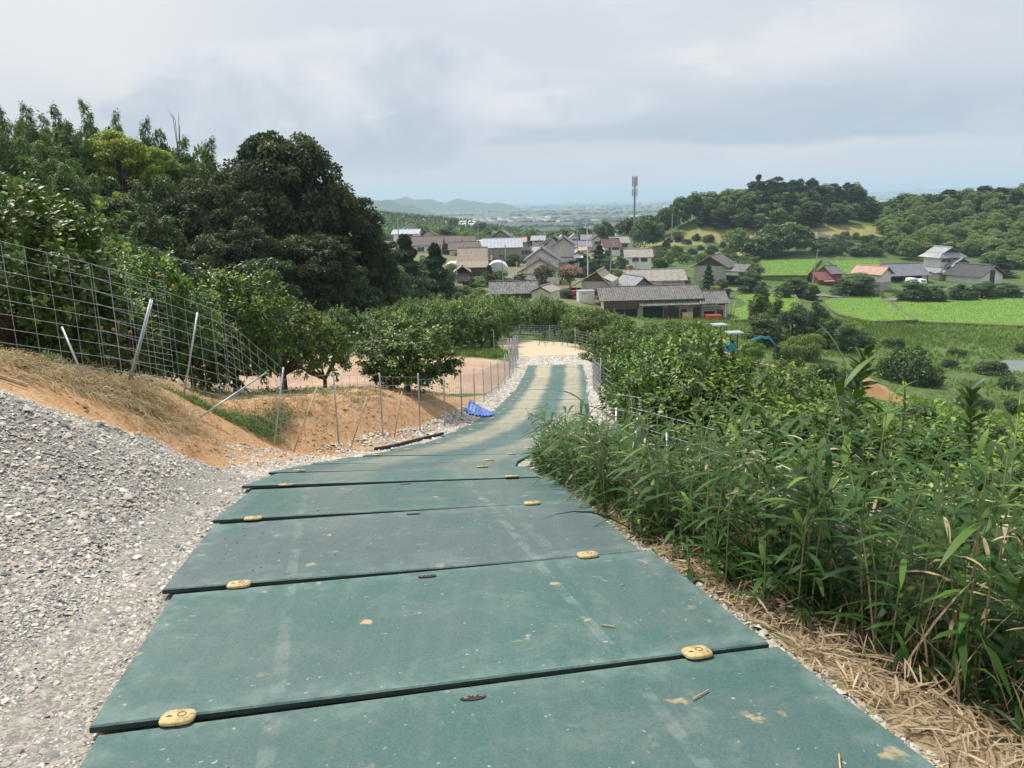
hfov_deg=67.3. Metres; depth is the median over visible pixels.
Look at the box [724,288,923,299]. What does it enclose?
farm road
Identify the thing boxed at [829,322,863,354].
broadleaf tree
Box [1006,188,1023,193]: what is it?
broadleaf tree
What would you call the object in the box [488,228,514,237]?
olive house
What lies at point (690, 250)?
shrub
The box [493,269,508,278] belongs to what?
bamboo thicket
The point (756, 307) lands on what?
bamboo clump
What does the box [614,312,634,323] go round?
citrus tree
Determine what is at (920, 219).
bamboo thicket
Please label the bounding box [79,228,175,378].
citrus tree
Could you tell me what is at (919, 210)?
bamboo thicket
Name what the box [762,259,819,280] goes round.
rice paddy
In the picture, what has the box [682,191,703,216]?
broadleaf tree
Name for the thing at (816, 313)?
broadleaf tree
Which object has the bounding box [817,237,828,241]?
shrub
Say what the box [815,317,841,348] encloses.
broadleaf tree
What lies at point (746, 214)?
broadleaf tree
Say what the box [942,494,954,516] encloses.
bamboo grass
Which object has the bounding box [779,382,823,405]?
citrus tree
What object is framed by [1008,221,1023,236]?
bamboo thicket
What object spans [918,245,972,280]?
tall house
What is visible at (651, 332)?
citrus tree
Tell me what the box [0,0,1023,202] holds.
sky
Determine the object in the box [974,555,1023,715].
bamboo grass
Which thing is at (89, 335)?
citrus tree
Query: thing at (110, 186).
broadleaf tree
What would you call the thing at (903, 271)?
open garage
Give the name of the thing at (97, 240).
bamboo clump
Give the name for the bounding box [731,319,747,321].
paddy bund
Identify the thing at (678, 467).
bamboo grass
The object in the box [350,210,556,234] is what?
distant orchard
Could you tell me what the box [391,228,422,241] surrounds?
blue white house
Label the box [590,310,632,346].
citrus tree
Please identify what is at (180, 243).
bamboo clump
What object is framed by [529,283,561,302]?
beige shed
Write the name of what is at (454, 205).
mountain range
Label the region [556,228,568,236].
broadleaf tree
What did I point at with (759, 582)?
verge weeds
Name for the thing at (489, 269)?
conifer tree
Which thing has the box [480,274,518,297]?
village lane
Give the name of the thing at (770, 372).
citrus tree
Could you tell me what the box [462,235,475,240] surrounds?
row house
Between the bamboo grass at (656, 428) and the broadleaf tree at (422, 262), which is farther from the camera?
the broadleaf tree at (422, 262)
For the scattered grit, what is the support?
on the road mat at (309, 479)
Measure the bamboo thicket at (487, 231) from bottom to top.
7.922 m
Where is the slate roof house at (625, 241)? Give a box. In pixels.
[609,236,630,250]
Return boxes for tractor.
[568,285,576,297]
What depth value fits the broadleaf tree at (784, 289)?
176.11 m
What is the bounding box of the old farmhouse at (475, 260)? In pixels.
[456,246,491,276]
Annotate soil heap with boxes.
[834,378,907,402]
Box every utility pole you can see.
[609,237,614,273]
[812,250,820,284]
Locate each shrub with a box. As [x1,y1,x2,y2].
[500,255,514,265]
[560,289,574,298]
[604,249,611,259]
[656,259,668,267]
[662,239,670,247]
[670,245,683,252]
[674,233,684,241]
[681,239,691,244]
[687,247,698,254]
[691,233,700,240]
[696,245,704,250]
[701,234,715,241]
[704,249,715,254]
[706,245,717,250]
[718,242,726,247]
[738,339,765,360]
[754,324,788,342]
[770,341,809,367]
[786,333,826,360]
[805,362,841,386]
[816,247,831,255]
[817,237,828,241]
[818,242,836,254]
[831,234,847,239]
[831,245,843,254]
[833,240,843,247]
[835,369,864,395]
[838,235,846,242]
[841,231,849,236]
[843,241,855,250]
[847,232,862,240]
[849,330,875,347]
[856,248,868,256]
[858,243,868,247]
[861,235,868,241]
[865,244,884,256]
[867,234,876,242]
[868,238,882,244]
[872,345,946,387]
[879,337,905,348]
[895,403,946,425]
[918,370,943,386]
[940,358,959,368]
[942,414,980,430]
[947,347,967,356]
[955,392,995,412]
[972,360,1012,376]
[977,419,1009,437]
[997,376,1020,389]
[1001,398,1023,415]
[1014,343,1023,352]
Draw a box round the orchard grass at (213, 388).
[46,341,419,397]
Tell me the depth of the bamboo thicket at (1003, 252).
233.38 m
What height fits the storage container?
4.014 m
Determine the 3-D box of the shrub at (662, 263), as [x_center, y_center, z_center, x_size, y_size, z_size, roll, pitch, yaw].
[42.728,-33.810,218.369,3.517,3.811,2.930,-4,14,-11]
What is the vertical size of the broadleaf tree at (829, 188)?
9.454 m
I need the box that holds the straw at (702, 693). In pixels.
[692,689,708,699]
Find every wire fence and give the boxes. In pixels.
[0,241,288,446]
[277,346,516,451]
[501,325,578,345]
[507,335,518,361]
[563,393,919,590]
[575,325,628,362]
[593,358,619,400]
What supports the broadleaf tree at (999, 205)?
on the ground at (528, 340)
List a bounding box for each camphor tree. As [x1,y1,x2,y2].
[1,221,26,256]
[123,197,166,244]
[154,170,267,258]
[191,213,284,282]
[213,130,353,264]
[225,156,320,233]
[264,178,352,261]
[269,231,369,319]
[279,183,389,274]
[346,232,402,287]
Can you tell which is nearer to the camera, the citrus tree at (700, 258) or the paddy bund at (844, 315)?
the paddy bund at (844, 315)
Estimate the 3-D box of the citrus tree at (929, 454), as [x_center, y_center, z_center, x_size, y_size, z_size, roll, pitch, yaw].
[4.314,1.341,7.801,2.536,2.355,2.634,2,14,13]
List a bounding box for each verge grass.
[522,441,1023,734]
[587,349,626,412]
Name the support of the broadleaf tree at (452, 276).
on the ground at (528, 340)
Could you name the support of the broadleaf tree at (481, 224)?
on the ground at (528, 340)
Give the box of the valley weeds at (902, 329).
[634,314,1023,427]
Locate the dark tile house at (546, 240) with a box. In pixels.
[540,237,551,245]
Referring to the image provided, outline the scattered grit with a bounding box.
[194,478,623,767]
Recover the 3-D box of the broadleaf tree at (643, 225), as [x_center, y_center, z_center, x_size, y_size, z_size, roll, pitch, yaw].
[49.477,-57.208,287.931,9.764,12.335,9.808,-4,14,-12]
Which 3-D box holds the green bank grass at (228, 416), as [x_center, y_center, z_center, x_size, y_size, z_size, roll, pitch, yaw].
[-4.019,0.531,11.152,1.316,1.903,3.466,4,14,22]
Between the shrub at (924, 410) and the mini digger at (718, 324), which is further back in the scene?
the mini digger at (718, 324)
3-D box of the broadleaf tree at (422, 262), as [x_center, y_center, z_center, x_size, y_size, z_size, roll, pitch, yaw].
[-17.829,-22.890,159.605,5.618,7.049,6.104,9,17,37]
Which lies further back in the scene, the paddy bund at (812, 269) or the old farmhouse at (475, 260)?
the paddy bund at (812, 269)
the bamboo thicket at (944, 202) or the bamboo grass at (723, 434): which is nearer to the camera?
the bamboo grass at (723, 434)
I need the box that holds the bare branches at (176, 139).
[169,112,179,160]
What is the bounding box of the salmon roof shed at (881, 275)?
[850,264,894,290]
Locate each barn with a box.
[568,267,621,297]
[595,284,704,317]
[619,268,687,284]
[691,253,750,284]
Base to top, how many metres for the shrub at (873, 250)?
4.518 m
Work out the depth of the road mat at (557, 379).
28.70 m
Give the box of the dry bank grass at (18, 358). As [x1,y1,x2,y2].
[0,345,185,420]
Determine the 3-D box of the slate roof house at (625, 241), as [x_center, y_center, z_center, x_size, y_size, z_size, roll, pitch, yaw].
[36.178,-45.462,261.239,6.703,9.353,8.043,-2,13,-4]
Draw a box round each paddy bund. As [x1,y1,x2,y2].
[730,294,737,319]
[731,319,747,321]
[762,275,806,276]
[807,258,820,276]
[819,298,837,314]
[822,296,872,298]
[828,260,846,275]
[837,313,871,321]
[874,319,917,322]
[878,296,917,321]
[920,321,1023,327]
[962,297,1023,298]
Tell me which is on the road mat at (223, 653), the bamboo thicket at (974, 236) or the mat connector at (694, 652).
the mat connector at (694, 652)
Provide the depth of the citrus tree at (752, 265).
215.67 m
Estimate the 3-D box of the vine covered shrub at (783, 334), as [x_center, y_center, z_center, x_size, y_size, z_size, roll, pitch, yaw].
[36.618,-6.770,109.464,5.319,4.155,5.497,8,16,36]
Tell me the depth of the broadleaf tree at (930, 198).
331.91 m
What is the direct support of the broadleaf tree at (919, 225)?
on the ground at (528, 340)
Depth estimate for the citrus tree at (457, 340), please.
45.34 m
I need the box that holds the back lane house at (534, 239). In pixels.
[530,235,546,245]
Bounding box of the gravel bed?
[0,389,279,767]
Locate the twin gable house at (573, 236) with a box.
[568,233,579,239]
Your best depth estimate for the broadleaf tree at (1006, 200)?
301.62 m
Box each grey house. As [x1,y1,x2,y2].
[543,234,582,268]
[580,234,591,239]
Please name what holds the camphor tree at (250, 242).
on the ground at (528, 340)
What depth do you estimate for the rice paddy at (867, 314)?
163.39 m
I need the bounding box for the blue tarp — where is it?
[462,399,494,416]
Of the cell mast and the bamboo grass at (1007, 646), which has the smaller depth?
the bamboo grass at (1007, 646)
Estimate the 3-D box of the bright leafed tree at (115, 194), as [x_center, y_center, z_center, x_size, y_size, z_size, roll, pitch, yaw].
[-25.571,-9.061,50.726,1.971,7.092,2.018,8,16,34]
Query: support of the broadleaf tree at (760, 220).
on the ground at (528, 340)
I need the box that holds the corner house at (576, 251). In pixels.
[574,248,581,267]
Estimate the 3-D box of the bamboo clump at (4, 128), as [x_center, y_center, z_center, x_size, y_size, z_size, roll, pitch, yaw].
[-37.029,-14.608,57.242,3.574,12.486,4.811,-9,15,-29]
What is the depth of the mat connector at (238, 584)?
3.75 m
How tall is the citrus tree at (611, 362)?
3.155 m
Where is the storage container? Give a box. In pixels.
[576,289,594,303]
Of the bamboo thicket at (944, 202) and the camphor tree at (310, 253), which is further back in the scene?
the bamboo thicket at (944, 202)
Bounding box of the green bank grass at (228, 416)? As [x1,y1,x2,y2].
[147,379,316,449]
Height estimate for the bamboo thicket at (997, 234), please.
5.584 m
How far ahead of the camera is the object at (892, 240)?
260.21 m
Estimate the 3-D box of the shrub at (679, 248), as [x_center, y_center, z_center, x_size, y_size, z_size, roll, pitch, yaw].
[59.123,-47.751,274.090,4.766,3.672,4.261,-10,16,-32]
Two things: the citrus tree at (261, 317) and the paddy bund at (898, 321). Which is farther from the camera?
the paddy bund at (898, 321)
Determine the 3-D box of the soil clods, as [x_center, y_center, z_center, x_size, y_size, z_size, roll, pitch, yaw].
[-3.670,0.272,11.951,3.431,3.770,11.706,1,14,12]
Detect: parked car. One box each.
[905,277,917,283]
[918,279,926,283]
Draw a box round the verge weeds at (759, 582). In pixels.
[524,448,1023,737]
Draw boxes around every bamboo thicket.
[383,231,392,240]
[430,226,439,233]
[444,263,457,273]
[453,285,472,296]
[462,230,472,234]
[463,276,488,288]
[472,287,485,295]
[481,226,491,237]
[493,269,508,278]
[542,230,559,238]
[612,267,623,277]
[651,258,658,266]
[717,188,737,197]
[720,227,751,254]
[872,218,885,231]
[876,236,885,246]
[879,219,903,233]
[881,206,894,215]
[881,214,896,219]
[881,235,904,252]
[883,225,902,235]
[894,213,905,218]
[894,217,905,231]
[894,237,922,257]
[899,222,912,234]
[902,196,913,209]
[902,241,920,255]
[904,214,921,227]
[905,233,919,240]
[910,196,927,209]
[911,217,929,225]
[912,205,925,216]
[915,230,924,239]
[916,242,933,254]
[917,205,934,214]
[918,237,932,245]
[919,227,931,236]
[924,213,943,225]
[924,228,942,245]
[927,224,943,230]
[929,202,945,212]
[931,210,941,216]
[940,196,952,205]
[941,209,949,218]
[941,234,958,243]
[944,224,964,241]
[951,222,964,227]
[958,206,974,218]
[959,226,974,238]
[960,200,976,211]
[961,219,972,225]
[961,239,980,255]
[966,229,986,237]
[967,220,987,231]
[967,233,983,239]
[969,238,985,253]
[970,212,985,221]
[978,251,997,262]
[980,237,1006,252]
[980,238,991,251]
[981,200,995,214]
[983,218,999,230]
[985,212,1007,222]
[985,230,1008,238]
[986,228,1002,237]
[988,209,999,215]
[993,249,1014,263]
[995,244,1011,251]
[1003,218,1013,224]
[1006,204,1015,209]
[1006,230,1023,238]
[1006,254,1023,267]
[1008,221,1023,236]
[1008,237,1023,244]
[1010,251,1023,261]
[1017,211,1023,221]
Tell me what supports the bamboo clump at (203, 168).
on the ground at (528, 340)
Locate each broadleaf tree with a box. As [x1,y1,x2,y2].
[26,183,45,208]
[41,163,87,182]
[83,212,108,221]
[94,175,124,203]
[114,234,162,282]
[138,174,179,216]
[143,217,200,259]
[145,255,218,333]
[148,128,175,157]
[169,153,191,182]
[183,233,227,273]
[196,267,244,304]
[230,257,305,337]
[282,291,309,322]
[291,276,337,325]
[307,265,362,329]
[339,266,385,322]
[364,275,400,310]
[365,254,398,303]
[385,267,413,307]
[395,265,415,301]
[408,276,435,300]
[417,257,434,287]
[442,269,462,299]
[446,218,459,224]
[472,221,486,230]
[481,273,495,285]
[490,225,498,230]
[511,253,520,265]
[513,273,526,279]
[527,229,536,245]
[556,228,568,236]
[563,231,582,237]
[567,260,577,265]
[573,226,591,237]
[575,251,589,269]
[582,259,600,278]
[590,224,608,237]
[599,220,615,237]
[599,256,614,273]
[612,256,628,269]
[613,219,630,234]
[622,217,637,231]
[629,214,656,247]
[641,214,656,222]
[650,222,666,243]
[657,206,679,232]
[670,196,692,223]
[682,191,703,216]
[692,203,703,218]
[699,191,720,211]
[701,197,719,214]
[705,194,718,208]
[706,209,722,223]
[716,278,732,296]
[717,201,725,209]
[718,195,731,204]
[719,204,737,221]
[725,194,737,207]
[728,214,745,228]
[734,191,744,203]
[734,270,763,293]
[735,195,749,208]
[738,313,784,348]
[739,208,753,227]
[739,236,771,257]
[743,193,763,208]
[747,213,775,227]
[748,190,765,198]
[752,204,771,217]
[753,232,785,257]
[753,281,770,302]
[755,221,802,250]
[768,208,790,224]
[769,202,785,214]
[771,195,782,202]
[772,192,789,202]
[773,283,792,297]
[777,302,811,339]
[782,278,808,297]
[785,205,802,213]
[785,224,817,249]
[788,212,804,224]
[793,192,808,199]
[796,197,811,212]
[802,284,820,300]
[805,301,832,335]
[809,191,822,201]
[811,244,819,250]
[812,202,823,214]
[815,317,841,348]
[822,183,835,195]
[823,203,845,218]
[823,207,842,224]
[829,272,882,296]
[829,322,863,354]
[836,205,857,222]
[845,246,862,252]
[846,203,861,217]
[848,247,861,255]
[852,181,867,196]
[856,196,877,204]
[870,201,884,214]
[877,214,893,226]
[881,201,901,208]
[883,230,903,244]
[886,193,917,206]
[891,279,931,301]
[892,205,907,212]
[912,222,929,232]
[919,193,950,203]
[922,212,939,224]
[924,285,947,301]
[942,210,959,226]
[942,241,960,251]
[945,198,961,209]
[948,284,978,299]
[956,190,977,201]
[957,216,970,224]
[958,192,979,205]
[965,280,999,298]
[969,195,983,211]
[977,193,994,210]
[989,201,1008,213]
[989,220,1011,231]
[990,191,1006,201]
[994,239,1018,248]
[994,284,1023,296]
[997,209,1017,220]
[999,197,1016,204]
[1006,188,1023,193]
[1009,244,1023,251]
[1012,205,1023,219]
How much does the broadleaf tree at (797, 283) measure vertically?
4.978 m
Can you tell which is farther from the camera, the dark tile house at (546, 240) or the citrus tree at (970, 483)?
the dark tile house at (546, 240)
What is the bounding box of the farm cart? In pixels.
[704,313,721,319]
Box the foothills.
[356,197,436,215]
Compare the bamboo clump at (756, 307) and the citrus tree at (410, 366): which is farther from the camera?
the bamboo clump at (756, 307)
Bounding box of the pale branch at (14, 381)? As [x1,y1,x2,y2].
[0,375,27,387]
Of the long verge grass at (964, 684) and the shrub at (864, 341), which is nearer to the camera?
the long verge grass at (964, 684)
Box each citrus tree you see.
[0,164,129,356]
[0,230,137,367]
[0,264,37,357]
[56,284,164,374]
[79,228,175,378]
[87,239,225,383]
[136,275,236,390]
[167,261,293,391]
[227,292,338,390]
[287,313,354,387]
[317,303,359,340]
[345,304,388,340]
[349,314,464,394]
[365,308,413,344]
[374,303,402,315]
[392,295,421,323]
[393,299,441,345]
[399,301,440,336]
[416,297,439,304]
[418,295,473,349]
[419,298,438,308]
[422,293,446,302]
[430,296,449,319]
[440,316,470,346]
[444,295,482,343]
[450,305,507,348]
[460,295,479,304]
[468,292,482,298]
[472,294,514,331]
[474,302,515,346]
[482,291,524,339]
[504,306,521,335]
[508,295,527,302]
[509,297,530,303]
[513,303,530,333]
[516,298,532,330]
[521,303,542,332]
[523,289,561,339]
[529,303,562,336]
[539,300,570,335]
[556,306,601,344]
[559,307,589,340]
[563,306,586,338]
[564,307,614,351]
[577,322,640,363]
[579,306,605,340]
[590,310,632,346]
[592,330,656,389]
[597,348,704,430]
[601,315,645,348]
[604,335,666,410]
[612,320,768,441]
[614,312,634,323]
[616,331,674,369]
[629,358,777,464]
[638,319,674,334]
[640,320,672,336]
[641,324,667,342]
[651,253,661,260]
[654,250,663,257]
[656,327,696,345]
[663,256,674,263]
[666,318,688,336]
[668,249,680,259]
[674,315,721,344]
[676,251,688,259]
[677,255,687,263]
[678,329,718,353]
[683,253,693,260]
[683,327,727,355]
[686,394,935,513]
[696,253,707,262]
[709,392,870,473]
[720,346,761,372]
[726,358,848,418]
[729,252,737,258]
[747,262,759,268]
[748,369,790,400]
[749,256,759,263]
[752,265,764,273]
[752,353,808,386]
[752,396,941,468]
[757,364,798,383]
[778,371,831,398]
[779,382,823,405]
[792,375,850,405]
[822,399,1023,590]
[861,395,935,444]
[872,417,1023,506]
[904,436,1023,572]
[914,402,1001,444]
[921,413,968,439]
[929,413,1023,475]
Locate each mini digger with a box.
[710,323,729,346]
[724,330,779,353]
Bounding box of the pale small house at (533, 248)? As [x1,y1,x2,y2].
[530,246,540,252]
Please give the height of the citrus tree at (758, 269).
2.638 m
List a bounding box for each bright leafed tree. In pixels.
[80,128,147,194]
[110,192,123,198]
[136,144,183,196]
[709,285,721,289]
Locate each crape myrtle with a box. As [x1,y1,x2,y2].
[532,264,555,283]
[555,264,581,286]
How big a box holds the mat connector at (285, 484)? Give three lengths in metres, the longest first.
0.112 x 0.092 x 0.014 m
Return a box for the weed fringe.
[575,412,647,448]
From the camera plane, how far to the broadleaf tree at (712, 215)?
298.67 m
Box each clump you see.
[0,105,30,164]
[0,133,18,177]
[0,168,49,196]
[0,224,25,263]
[2,242,64,258]
[5,122,47,175]
[8,197,59,250]
[13,133,60,186]
[17,158,46,186]
[18,100,53,152]
[24,110,52,143]
[31,122,69,178]
[37,226,112,250]
[39,118,80,173]
[40,161,92,212]
[42,144,102,193]
[44,173,91,217]
[45,158,100,204]
[46,100,87,155]
[54,122,117,180]
[67,204,128,243]
[69,179,129,218]
[77,95,124,184]
[102,177,148,241]
[105,210,149,245]
[111,108,138,177]
[114,164,133,195]
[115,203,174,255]
[119,163,161,192]
[123,115,152,183]
[134,243,171,266]
[144,185,176,197]
[165,225,199,260]
[168,135,220,187]
[170,134,191,161]
[175,143,211,197]
[179,161,241,192]
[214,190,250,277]
[418,225,426,234]
[438,225,461,234]
[745,294,764,327]
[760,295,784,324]
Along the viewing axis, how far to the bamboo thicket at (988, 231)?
262.85 m
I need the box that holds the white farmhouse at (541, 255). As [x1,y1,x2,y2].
[517,245,560,284]
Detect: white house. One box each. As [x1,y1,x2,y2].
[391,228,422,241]
[622,248,653,268]
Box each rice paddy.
[733,294,798,321]
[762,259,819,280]
[824,297,914,323]
[830,259,880,276]
[895,298,1023,326]
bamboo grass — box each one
[543,408,1023,692]
[571,404,606,453]
[611,428,629,456]
[612,401,630,459]
[620,440,636,478]
[648,422,665,459]
[648,424,699,477]
[664,443,697,499]
[666,445,695,491]
[670,491,702,553]
[692,409,736,527]
[692,415,709,469]
[722,394,766,539]
[731,395,811,543]
[732,459,786,560]
[745,424,784,531]
[760,459,841,546]
[766,417,845,542]
[781,431,879,599]
[797,324,875,549]
[841,360,926,599]
[845,407,917,588]
[845,460,907,583]
[849,463,925,541]
[887,494,948,594]
[898,475,923,534]
[905,481,945,535]
[926,427,1023,545]
[930,428,1012,557]
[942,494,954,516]
[945,379,1023,678]
[945,535,1023,652]
[973,568,1023,673]
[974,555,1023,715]
[976,480,1023,622]
[977,433,1020,570]
[1012,430,1023,552]
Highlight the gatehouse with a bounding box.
[453,263,470,290]
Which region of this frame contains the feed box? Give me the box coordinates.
[682,312,692,318]
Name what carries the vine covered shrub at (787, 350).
on the ground at (528, 340)
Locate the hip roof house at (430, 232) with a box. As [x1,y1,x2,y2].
[422,229,437,235]
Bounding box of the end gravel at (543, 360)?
[511,355,599,365]
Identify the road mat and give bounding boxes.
[80,647,935,767]
[89,550,768,732]
[162,500,640,593]
[213,476,578,522]
[242,466,539,488]
[269,460,517,474]
[311,454,530,464]
[363,448,534,456]
[390,442,540,450]
[426,435,560,442]
[440,429,572,436]
[456,423,582,430]
[469,417,581,423]
[482,412,590,417]
[492,408,589,412]
[494,403,588,408]
[499,399,589,404]
[504,395,587,400]
[509,389,585,393]
[510,392,588,396]
[516,385,587,389]
[518,381,586,385]
[519,377,585,381]
[523,373,586,377]
[524,370,584,374]
[526,367,583,370]
[528,364,583,367]
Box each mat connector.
[159,709,196,726]
[226,580,250,588]
[244,516,261,519]
[279,483,293,485]
[524,501,539,504]
[577,551,598,558]
[681,645,712,659]
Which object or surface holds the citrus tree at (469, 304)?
on the ground at (528, 340)
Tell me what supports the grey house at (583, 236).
on the ground at (528, 340)
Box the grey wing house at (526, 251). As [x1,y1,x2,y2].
[522,240,531,260]
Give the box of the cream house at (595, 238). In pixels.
[588,234,600,249]
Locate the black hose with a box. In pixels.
[374,432,443,450]
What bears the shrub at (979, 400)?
on the ground at (528, 340)
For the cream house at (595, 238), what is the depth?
257.53 m
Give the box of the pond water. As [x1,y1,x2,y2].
[1000,360,1023,372]
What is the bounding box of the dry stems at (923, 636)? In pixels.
[595,443,1023,749]
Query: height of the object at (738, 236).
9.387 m
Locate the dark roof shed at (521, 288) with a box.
[489,280,538,298]
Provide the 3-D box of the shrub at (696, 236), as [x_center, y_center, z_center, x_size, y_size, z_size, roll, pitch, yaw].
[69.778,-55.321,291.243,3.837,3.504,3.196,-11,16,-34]
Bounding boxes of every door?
[664,308,668,317]
[669,305,674,317]
[674,308,678,317]
[693,307,698,316]
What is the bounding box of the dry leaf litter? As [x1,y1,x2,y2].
[566,484,1023,767]
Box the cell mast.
[632,176,637,247]
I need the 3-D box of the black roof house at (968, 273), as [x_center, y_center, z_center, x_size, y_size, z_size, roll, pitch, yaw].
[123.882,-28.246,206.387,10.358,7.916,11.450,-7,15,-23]
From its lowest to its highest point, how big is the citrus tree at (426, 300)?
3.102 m
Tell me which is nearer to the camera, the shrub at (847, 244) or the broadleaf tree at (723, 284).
the broadleaf tree at (723, 284)
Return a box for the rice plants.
[734,258,1023,324]
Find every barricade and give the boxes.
[538,330,553,345]
[562,330,578,345]
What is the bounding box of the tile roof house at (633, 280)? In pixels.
[619,273,652,285]
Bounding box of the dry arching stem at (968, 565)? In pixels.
[955,542,975,607]
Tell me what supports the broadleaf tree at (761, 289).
on the ground at (528, 340)
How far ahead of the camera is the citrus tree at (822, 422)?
8.55 m
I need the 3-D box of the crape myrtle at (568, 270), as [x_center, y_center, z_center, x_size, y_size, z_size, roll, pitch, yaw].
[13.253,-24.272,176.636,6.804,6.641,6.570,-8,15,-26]
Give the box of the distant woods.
[429,195,920,235]
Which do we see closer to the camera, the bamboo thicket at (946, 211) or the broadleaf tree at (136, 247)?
the broadleaf tree at (136, 247)
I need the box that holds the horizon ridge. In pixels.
[867,186,1017,196]
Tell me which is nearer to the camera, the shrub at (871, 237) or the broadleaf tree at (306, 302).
the broadleaf tree at (306, 302)
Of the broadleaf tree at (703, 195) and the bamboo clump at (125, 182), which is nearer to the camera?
the bamboo clump at (125, 182)
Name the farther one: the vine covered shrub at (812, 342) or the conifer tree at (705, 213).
the conifer tree at (705, 213)
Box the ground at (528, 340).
[0,208,1023,767]
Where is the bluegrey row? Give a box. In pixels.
[572,240,592,251]
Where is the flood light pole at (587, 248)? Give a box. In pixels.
[584,226,590,275]
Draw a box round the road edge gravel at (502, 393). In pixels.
[220,359,942,767]
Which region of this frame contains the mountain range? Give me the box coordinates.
[334,192,520,211]
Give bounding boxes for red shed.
[577,246,589,253]
[808,265,843,284]
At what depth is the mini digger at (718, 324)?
70.22 m
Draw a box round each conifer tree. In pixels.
[392,233,427,287]
[420,242,454,298]
[485,265,493,280]
[592,245,611,268]
[697,206,711,225]
[700,265,715,289]
[712,210,730,228]
[739,201,755,222]
[746,181,762,191]
[752,181,773,195]
[754,174,761,192]
[757,196,772,203]
[759,190,773,204]
[765,179,776,189]
[765,203,776,221]
[766,176,787,188]
[769,185,785,192]
[774,187,784,195]
[780,198,791,218]
[785,193,797,206]
[786,179,799,189]
[786,186,801,193]
[796,178,804,185]
[798,185,810,195]
[799,209,820,226]
[800,204,816,217]
[804,180,812,190]
[804,190,820,198]
[806,204,824,224]
[808,185,830,196]
[809,177,819,185]
[810,196,822,206]
[830,183,838,187]
[832,197,845,205]
[833,186,848,202]
[841,183,854,195]
[844,187,868,200]
[844,195,854,203]
[858,201,880,219]
[859,201,874,216]
[935,189,957,200]
[977,186,991,193]
[991,256,1017,276]
[992,187,1008,193]
[1006,191,1023,204]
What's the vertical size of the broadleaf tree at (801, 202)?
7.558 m
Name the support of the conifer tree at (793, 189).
on the ground at (528, 340)
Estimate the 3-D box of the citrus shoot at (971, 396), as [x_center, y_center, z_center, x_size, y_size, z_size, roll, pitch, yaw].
[2.509,0.216,4.222,0.193,0.507,0.215,4,15,23]
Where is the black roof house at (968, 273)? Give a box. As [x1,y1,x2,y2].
[941,263,1007,283]
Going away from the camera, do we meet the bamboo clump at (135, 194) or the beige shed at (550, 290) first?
the bamboo clump at (135, 194)
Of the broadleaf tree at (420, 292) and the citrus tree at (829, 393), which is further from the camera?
the broadleaf tree at (420, 292)
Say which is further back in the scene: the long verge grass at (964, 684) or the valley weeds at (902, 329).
the valley weeds at (902, 329)
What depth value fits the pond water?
105.09 m
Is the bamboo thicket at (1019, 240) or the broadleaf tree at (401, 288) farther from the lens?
the bamboo thicket at (1019, 240)
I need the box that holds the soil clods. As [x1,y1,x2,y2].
[0,360,463,465]
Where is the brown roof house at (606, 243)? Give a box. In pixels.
[598,238,621,255]
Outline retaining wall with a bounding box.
[816,232,860,246]
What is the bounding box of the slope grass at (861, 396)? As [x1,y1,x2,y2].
[578,341,1010,455]
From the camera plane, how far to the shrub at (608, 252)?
232.97 m
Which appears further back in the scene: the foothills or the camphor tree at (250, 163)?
the foothills
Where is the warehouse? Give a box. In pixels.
[481,237,522,261]
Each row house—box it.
[409,235,443,253]
[442,235,461,253]
[448,241,480,255]
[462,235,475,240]
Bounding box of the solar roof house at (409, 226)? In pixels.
[402,224,415,228]
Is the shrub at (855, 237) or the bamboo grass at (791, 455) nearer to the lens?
the bamboo grass at (791, 455)
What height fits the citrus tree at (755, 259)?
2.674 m
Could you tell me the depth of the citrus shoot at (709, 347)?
7.50 m
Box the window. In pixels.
[417,247,423,251]
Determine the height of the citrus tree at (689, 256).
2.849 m
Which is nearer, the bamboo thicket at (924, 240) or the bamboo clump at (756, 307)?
the bamboo clump at (756, 307)
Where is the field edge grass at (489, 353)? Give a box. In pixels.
[275,342,523,358]
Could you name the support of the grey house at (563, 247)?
on the ground at (528, 340)
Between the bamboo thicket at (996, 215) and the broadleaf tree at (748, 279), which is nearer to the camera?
the broadleaf tree at (748, 279)
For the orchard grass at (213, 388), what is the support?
on the ground at (528, 340)
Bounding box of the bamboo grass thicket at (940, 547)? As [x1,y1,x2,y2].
[520,372,1023,747]
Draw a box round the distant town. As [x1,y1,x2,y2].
[442,196,895,234]
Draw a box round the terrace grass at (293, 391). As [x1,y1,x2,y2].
[144,373,454,411]
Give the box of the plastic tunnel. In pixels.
[489,260,508,271]
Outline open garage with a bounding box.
[879,262,930,282]
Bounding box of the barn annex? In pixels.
[698,290,730,318]
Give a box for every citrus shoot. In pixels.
[689,326,721,399]
[836,345,882,450]
[898,375,911,431]
[950,378,990,469]
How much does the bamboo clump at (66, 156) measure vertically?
9.680 m

